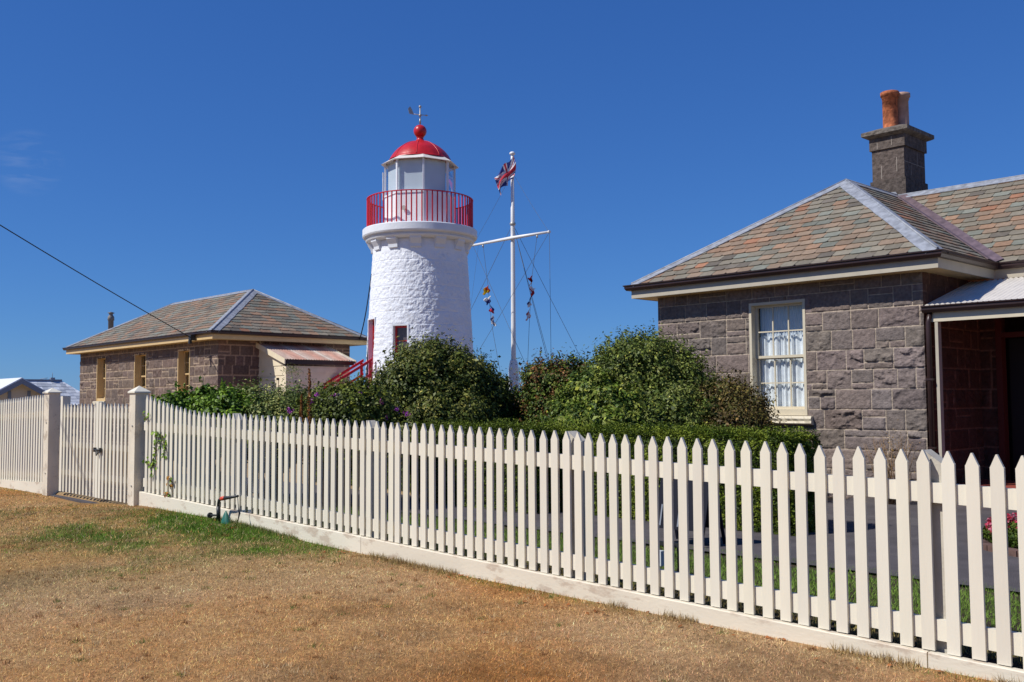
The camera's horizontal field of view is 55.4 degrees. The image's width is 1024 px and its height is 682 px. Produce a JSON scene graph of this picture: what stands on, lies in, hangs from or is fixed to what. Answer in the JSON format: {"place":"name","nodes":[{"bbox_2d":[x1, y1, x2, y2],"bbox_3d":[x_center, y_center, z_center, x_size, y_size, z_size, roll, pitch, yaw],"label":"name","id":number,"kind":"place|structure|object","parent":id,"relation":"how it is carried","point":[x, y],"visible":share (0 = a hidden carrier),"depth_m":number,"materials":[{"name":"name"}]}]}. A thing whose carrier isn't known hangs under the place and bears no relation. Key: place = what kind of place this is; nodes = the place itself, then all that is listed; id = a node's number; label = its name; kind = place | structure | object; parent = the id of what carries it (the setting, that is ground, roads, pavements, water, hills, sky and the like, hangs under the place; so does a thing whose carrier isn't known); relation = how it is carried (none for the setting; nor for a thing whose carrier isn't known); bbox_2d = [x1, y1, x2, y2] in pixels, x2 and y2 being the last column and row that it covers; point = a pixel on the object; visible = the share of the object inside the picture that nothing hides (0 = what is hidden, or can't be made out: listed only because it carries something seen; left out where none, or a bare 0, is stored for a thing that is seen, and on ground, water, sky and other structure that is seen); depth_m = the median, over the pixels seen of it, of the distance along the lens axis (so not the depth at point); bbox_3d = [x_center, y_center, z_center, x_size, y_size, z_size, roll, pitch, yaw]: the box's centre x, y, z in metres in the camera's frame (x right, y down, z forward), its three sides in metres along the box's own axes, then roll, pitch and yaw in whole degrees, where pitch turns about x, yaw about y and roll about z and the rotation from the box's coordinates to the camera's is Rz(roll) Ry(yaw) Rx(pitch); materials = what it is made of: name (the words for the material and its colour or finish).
{"place":"outdoors","nodes":[
{"label":"outdoors","id":0,"kind":"place"},
{"bbox_2d":[50,495,96,503],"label":"gateway path","id":1,"kind":"structure","parent":0,"point":[72,499],"depth_m":16.15,"materials":[{"name":"concrete"}]},
{"bbox_2d":[0,428,1022,681],"bbox_3d":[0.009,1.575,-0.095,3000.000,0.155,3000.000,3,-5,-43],"label":"ground","id":2,"kind":"structure","parent":0,"point":[230,630],"depth_m":7.09,"materials":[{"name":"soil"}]},
{"bbox_2d":[0,395,43,493],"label":"picket fence","id":3,"kind":"object","parent":2,"relation":"on","point":[21,441],"visible":0.91,"depth_m":18.27,"materials":[{"name":"paint"}]},
{"bbox_2d":[0,378,60,409],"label":"gabled house","id":4,"kind":"structure","parent":2,"relation":"on","point":[12,388],"depth_m":44.91,"materials":[{"name":"white paint"}]},
{"bbox_2d":[42,388,61,495],"bbox_3d":[-8.102,1.830,17.138,0.234,2.012,0.294,3,-5,-43],"label":"gate post","id":5,"kind":"object","parent":2,"relation":"on","point":[50,471],"visible":0.94,"depth_m":17.06,"materials":[{"name":"paint"}]},
{"bbox_2d":[25,373,79,427],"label":"roof","id":6,"kind":"structure","parent":2,"relation":"on","point":[64,388],"depth_m":59.17,"materials":[{"name":"metal"}]},
{"bbox_2d":[59,396,98,497],"bbox_3d":[-7.155,1.727,16.223,0.130,1.625,1.730,3,-5,-43],"label":"gate leaf","id":7,"kind":"object","parent":2,"relation":"on","point":[68,472],"visible":0.98,"depth_m":16.21,"materials":[{"name":"paint"}]},
{"bbox_2d":[93,402,128,502],"bbox_3d":[-6.163,1.708,15.094,0.121,1.515,1.470,3,-5,-43],"label":"gate leaf","id":8,"kind":"object","parent":2,"relation":"on","point":[121,449],"visible":0.87,"depth_m":15.14,"materials":[{"name":"paint"}]},
{"bbox_2d":[128,386,150,505],"bbox_3d":[-5.540,1.660,14.447,0.244,1.995,0.254,3,-5,-43],"label":"gate post","id":9,"kind":"object","parent":2,"relation":"on","point":[136,465],"visible":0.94,"depth_m":14.37,"materials":[{"name":"paint"}]},
{"bbox_2d":[151,375,261,504],"bbox_3d":[-4.719,1.564,14.929,1.699,2.068,2.251,3,-5,-43],"label":"laurel bush","id":10,"kind":"object","parent":2,"relation":"on","point":[206,399],"visible":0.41,"depth_m":14.64,"materials":[{"name":"green plant"}]},
{"bbox_2d":[62,289,366,449],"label":"stone quarters","id":11,"kind":"structure","parent":2,"relation":"on","point":[251,334],"depth_m":31.21,"materials":[{"name":"stone"}]},
{"bbox_2d":[0,225,189,336],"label":"power cable","id":12,"kind":"object","parent":11,"relation":"attached to","point":[90,279],"visible":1,"depth_m":24.79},
{"bbox_2d":[92,357,106,404],"bbox_3d":[-14.912,1.462,35.629,0.426,1.760,1.090,3,-5,-43],"label":"window","id":13,"kind":"structure","parent":11,"relation":"in","point":[101,365],"depth_m":35.91,"materials":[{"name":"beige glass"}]},
{"bbox_2d":[134,353,146,388],"bbox_3d":[-12.506,1.224,33.173,0.323,1.610,0.980,3,-5,-43],"label":"window","id":14,"kind":"structure","parent":11,"relation":"in","point":[139,365],"depth_m":33.48,"materials":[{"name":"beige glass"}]},
{"bbox_2d":[177,349,189,393],"bbox_3d":[-10.216,1.064,30.761,0.323,1.610,0.860,3,-5,-43],"label":"window","id":15,"kind":"structure","parent":11,"relation":"in","point":[182,370],"depth_m":31.02,"materials":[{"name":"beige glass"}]},
{"bbox_2d":[259,378,278,393],"bbox_3d":[-7.326,2.241,29.340,0.035,2.255,1.100,3,-5,-43],"label":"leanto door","id":16,"kind":"structure","parent":11,"relation":"in","point":[264,381],"depth_m":29.38,"materials":[{"name":"white wood"}]},
{"bbox_2d":[207,495,240,523],"bbox_3d":[-3.569,2.103,12.098,0.117,0.429,0.799,3,-5,-43],"label":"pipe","id":17,"kind":"object","parent":2,"relation":"on","point":[225,519],"visible":0.87,"depth_m":12.06,"materials":[{"name":"metal"}]},
{"bbox_2d":[228,370,313,500],"bbox_3d":[-3.847,1.525,15.135,1.834,2.156,2.762,3,-5,-43],"label":"sage bush","id":18,"kind":"object","parent":2,"relation":"on","point":[278,403],"visible":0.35,"depth_m":14.59,"materials":[{"name":"green plant"}]},
{"bbox_2d":[275,364,303,396],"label":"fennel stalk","id":19,"kind":"object","parent":18,"relation":"on","point":[296,369],"visible":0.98,"depth_m":14.60,"materials":[{"name":"green plant"}]},
{"bbox_2d":[299,394,303,460],"bbox_3d":[-2.964,1.571,13.679,0.137,1.671,0.138,3,-5,-43],"label":"flower spike","id":20,"kind":"object","parent":2,"relation":"on","point":[301,409],"visible":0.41,"depth_m":13.69,"materials":[{"name":"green plant"}]},
{"bbox_2d":[307,369,312,506],"bbox_3d":[-2.822,1.387,13.578,0.148,2.024,0.140,0,-4,-12],"label":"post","id":21,"kind":"object","parent":2,"relation":"on","point":[309,417],"visible":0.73,"depth_m":13.58,"materials":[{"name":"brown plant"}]},
{"bbox_2d":[284,372,408,507],"bbox_3d":[-2.529,1.493,14.233,1.651,2.089,2.008,3,-5,-43],"label":"flowering bush","id":22,"kind":"object","parent":2,"relation":"on","point":[352,402],"visible":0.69,"depth_m":13.88,"materials":[{"name":"green plant"}]},
{"bbox_2d":[316,454,410,491],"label":"box hedge","id":23,"kind":"object","parent":2,"relation":"on","point":[387,477],"visible":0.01,"depth_m":16.96,"materials":[{"name":"green plant"}]},
{"bbox_2d":[305,105,476,399],"bbox_3d":[-4.285,-2.026,30.660,6.420,11.095,3.601,0,-4,-11],"label":"lighthouse","id":24,"kind":"object","parent":2,"relation":"on","point":[419,241],"visible":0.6,"depth_m":29.74,"materials":[{"name":"white paint"}]},
{"bbox_2d":[359,274,371,338],"bbox_3d":[-4.693,-1.081,31.243,0.031,1.973,1.617,1,-4,-22],"label":"service cable","id":25,"kind":"object","parent":24,"relation":"attached to","point":[366,309],"visible":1,"depth_m":31.11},
{"bbox_2d":[372,320,373,371],"bbox_3d":[-4.189,0.394,30.131,0.060,2.120,0.600,1,-4,-26],"label":"door","id":26,"kind":"structure","parent":24,"relation":"in","point":[373,320],"depth_m":30.37,"materials":[{"name":"red paint"}]},
{"bbox_2d":[395,326,406,355],"bbox_3d":[-3.305,0.009,29.405,0.450,0.930,0.060,-1,-4,16],"label":"window","id":27,"kind":"structure","parent":24,"relation":"in","point":[401,331],"depth_m":29.42,"materials":[{"name":"red paint"}]},
{"bbox_2d":[363,325,511,493],"bbox_3d":[-1.192,1.181,16.203,2.683,2.943,2.772,1,-4,-20],"label":"tall round bush","id":28,"kind":"object","parent":2,"relation":"on","point":[432,378],"visible":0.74,"depth_m":15.86,"materials":[{"name":"green plant"}]},
{"bbox_2d":[410,416,560,513],"bbox_3d":[-0.439,1.804,14.233,0.770,1.422,2.772,3,-5,-43],"label":"box hedge","id":29,"kind":"object","parent":2,"relation":"on","point":[516,426],"visible":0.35,"depth_m":13.78,"materials":[{"name":"green plant"}]},
{"bbox_2d":[463,349,524,430],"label":"dark shrub","id":30,"kind":"object","parent":2,"relation":"on","point":[502,410],"visible":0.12,"depth_m":16.98,"materials":[{"name":"green plant"}]},
{"bbox_2d":[471,151,582,389],"bbox_3d":[1.016,-1.445,34.535,6.414,10.340,8.712,3,-5,-43],"label":"flagstaff","id":31,"kind":"object","parent":2,"relation":"on","point":[513,360],"visible":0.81,"depth_m":33.81,"materials":[{"name":"paint"}]},
{"bbox_2d":[482,285,489,294],"bbox_3d":[-0.909,-1.808,34.629,0.278,0.345,0.100,0,-3,0],"label":"signal flag","id":32,"kind":"object","parent":31,"relation":"attached to","point":[486,289],"visible":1,"depth_m":34.62,"materials":[{"name":"fabric"}]},
{"bbox_2d":[484,296,490,304],"bbox_3d":[-0.876,-1.433,34.562,0.269,0.333,0.100,0,-3,0],"label":"signal flag","id":33,"kind":"object","parent":31,"relation":"attached to","point":[487,300],"visible":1,"depth_m":34.54,"materials":[{"name":"fabric"}]},
{"bbox_2d":[490,314,495,325],"bbox_3d":[-0.659,-0.732,34.433,0.215,0.426,0.100,0,-3,0],"label":"signal flag","id":34,"kind":"object","parent":31,"relation":"attached to","point":[492,320],"visible":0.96,"depth_m":34.41,"materials":[{"name":"fabric"}]},
{"bbox_2d":[495,155,515,194],"bbox_3d":[-0.240,-5.779,33.963,0.763,1.432,0.206,-1,-3,5],"label":"union flag","id":35,"kind":"object","parent":31,"relation":"attached to","point":[505,175],"visible":1,"depth_m":33.98,"materials":[{"name":"fabric"}]},
{"bbox_2d":[529,286,534,296],"bbox_3d":[0.695,-1.670,33.042,0.221,0.379,0.100,0,-3,0],"label":"signal flag","id":36,"kind":"object","parent":31,"relation":"attached to","point":[531,288],"visible":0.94,"depth_m":33.04,"materials":[{"name":"fabric"}]},
{"bbox_2d":[506,345,598,424],"bbox_3d":[0.739,1.346,16.582,2.046,2.624,2.018,3,-5,-43],"label":"bronze shrub","id":37,"kind":"object","parent":2,"relation":"on","point":[539,378],"visible":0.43,"depth_m":16.46,"materials":[{"name":"green plant"}]},
{"bbox_2d":[201,519,943,681],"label":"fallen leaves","id":38,"kind":"object","parent":2,"relation":"on","point":[768,637],"visible":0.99,"depth_m":7.36,"materials":[{"name":"brown plant"}]},
{"bbox_2d":[139,395,1023,681],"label":"picket fence","id":39,"kind":"object","parent":2,"relation":"on","point":[939,495],"visible":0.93,"depth_m":7.53,"materials":[{"name":"paint"}]},
{"bbox_2d":[142,411,173,496],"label":"creeper sprig","id":40,"kind":"object","parent":39,"relation":"on","point":[154,460],"visible":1,"depth_m":13.89,"materials":[{"name":"green plant"}]},
{"bbox_2d":[539,363,658,432],"bbox_3d":[1.341,1.426,14.710,1.816,2.234,1.955,3,-5,-43],"label":"creeper mound","id":41,"kind":"object","parent":2,"relation":"on","point":[591,397],"visible":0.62,"depth_m":14.46,"materials":[{"name":"green plant"}]},
{"bbox_2d":[204,496,1022,664],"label":"garden grass","id":42,"kind":"structure","parent":2,"relation":"on","point":[873,631],"depth_m":8.25,"materials":[{"name":"green plant"}]},
{"bbox_2d":[213,516,1023,681],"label":"grass tufts","id":43,"kind":"object","parent":2,"relation":"on","point":[846,651],"visible":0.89,"depth_m":7.54,"materials":[{"name":"plant"}]},
{"bbox_2d":[575,318,736,429],"bbox_3d":[2.314,1.100,15.432,2.744,2.980,3.123,3,-5,-43],"label":"round bush","id":44,"kind":"object","parent":2,"relation":"on","point":[668,373],"visible":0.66,"depth_m":15.14,"materials":[{"name":"green plant"}]},
{"bbox_2d":[649,540,678,571],"bbox_3d":[1.358,1.938,8.580,0.060,0.350,0.350,3,-5,-43],"label":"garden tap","id":45,"kind":"object","parent":2,"relation":"on","point":[662,553],"visible":0.19,"depth_m":8.59,"materials":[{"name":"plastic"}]},
{"bbox_2d":[528,418,823,535],"bbox_3d":[1.807,1.724,12.828,0.948,1.386,4.767,3,-5,-43],"label":"box hedge","id":46,"kind":"object","parent":2,"relation":"on","point":[792,439],"visible":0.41,"depth_m":11.75,"materials":[{"name":"green plant"}]},
{"bbox_2d":[695,367,786,431],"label":"reddish bush","id":47,"kind":"object","parent":2,"relation":"on","point":[741,406],"visible":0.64,"depth_m":14.36,"materials":[{"name":"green plant"}]},
{"bbox_2d":[623,90,1023,501],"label":"stone cottage","id":48,"kind":"structure","parent":2,"relation":"on","point":[848,316],"depth_m":15.68,"materials":[{"name":"stone"}]},
{"bbox_2d":[749,299,813,424],"bbox_3d":[4.479,0.362,16.261,0.398,2.047,1.274,3,-5,-43],"label":"window","id":49,"kind":"structure","parent":48,"relation":"in","point":[780,351],"depth_m":16.37,"materials":[{"name":"white glass"}]},
{"bbox_2d":[0,0,1023,391],"label":"sky","id":50,"kind":"structure","parent":0,"point":[164,152],"materials":[{"name":"blue"}]},
{"bbox_2d":[156,474,1019,591],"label":"garden path","id":51,"kind":"structure","parent":0,"point":[1014,577],"depth_m":10.74,"materials":[{"name":"concrete"}]},
{"bbox_2d":[659,478,725,543],"bbox_3d":[1.882,1.744,10.396,0.500,0.820,0.600,3,-5,-43],"label":"sandwich board","id":52,"kind":"object","parent":51,"relation":"on","point":[690,503],"visible":0.28,"depth_m":10.31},
{"bbox_2d":[864,422,918,504],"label":"dead plant","id":53,"kind":"object","parent":51,"relation":"on","point":[891,501],"visible":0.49,"depth_m":14.06,"materials":[{"name":"brown plant"}]},
{"bbox_2d":[982,512,1018,556],"bbox_3d":[6.045,1.923,9.960,2.700,0.390,2.500,3,-5,-43],"label":"flower bed","id":54,"kind":"object","parent":51,"relation":"on","point":[1012,528],"visible":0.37,"depth_m":10.04,"materials":[{"name":"plant"}]}
]}

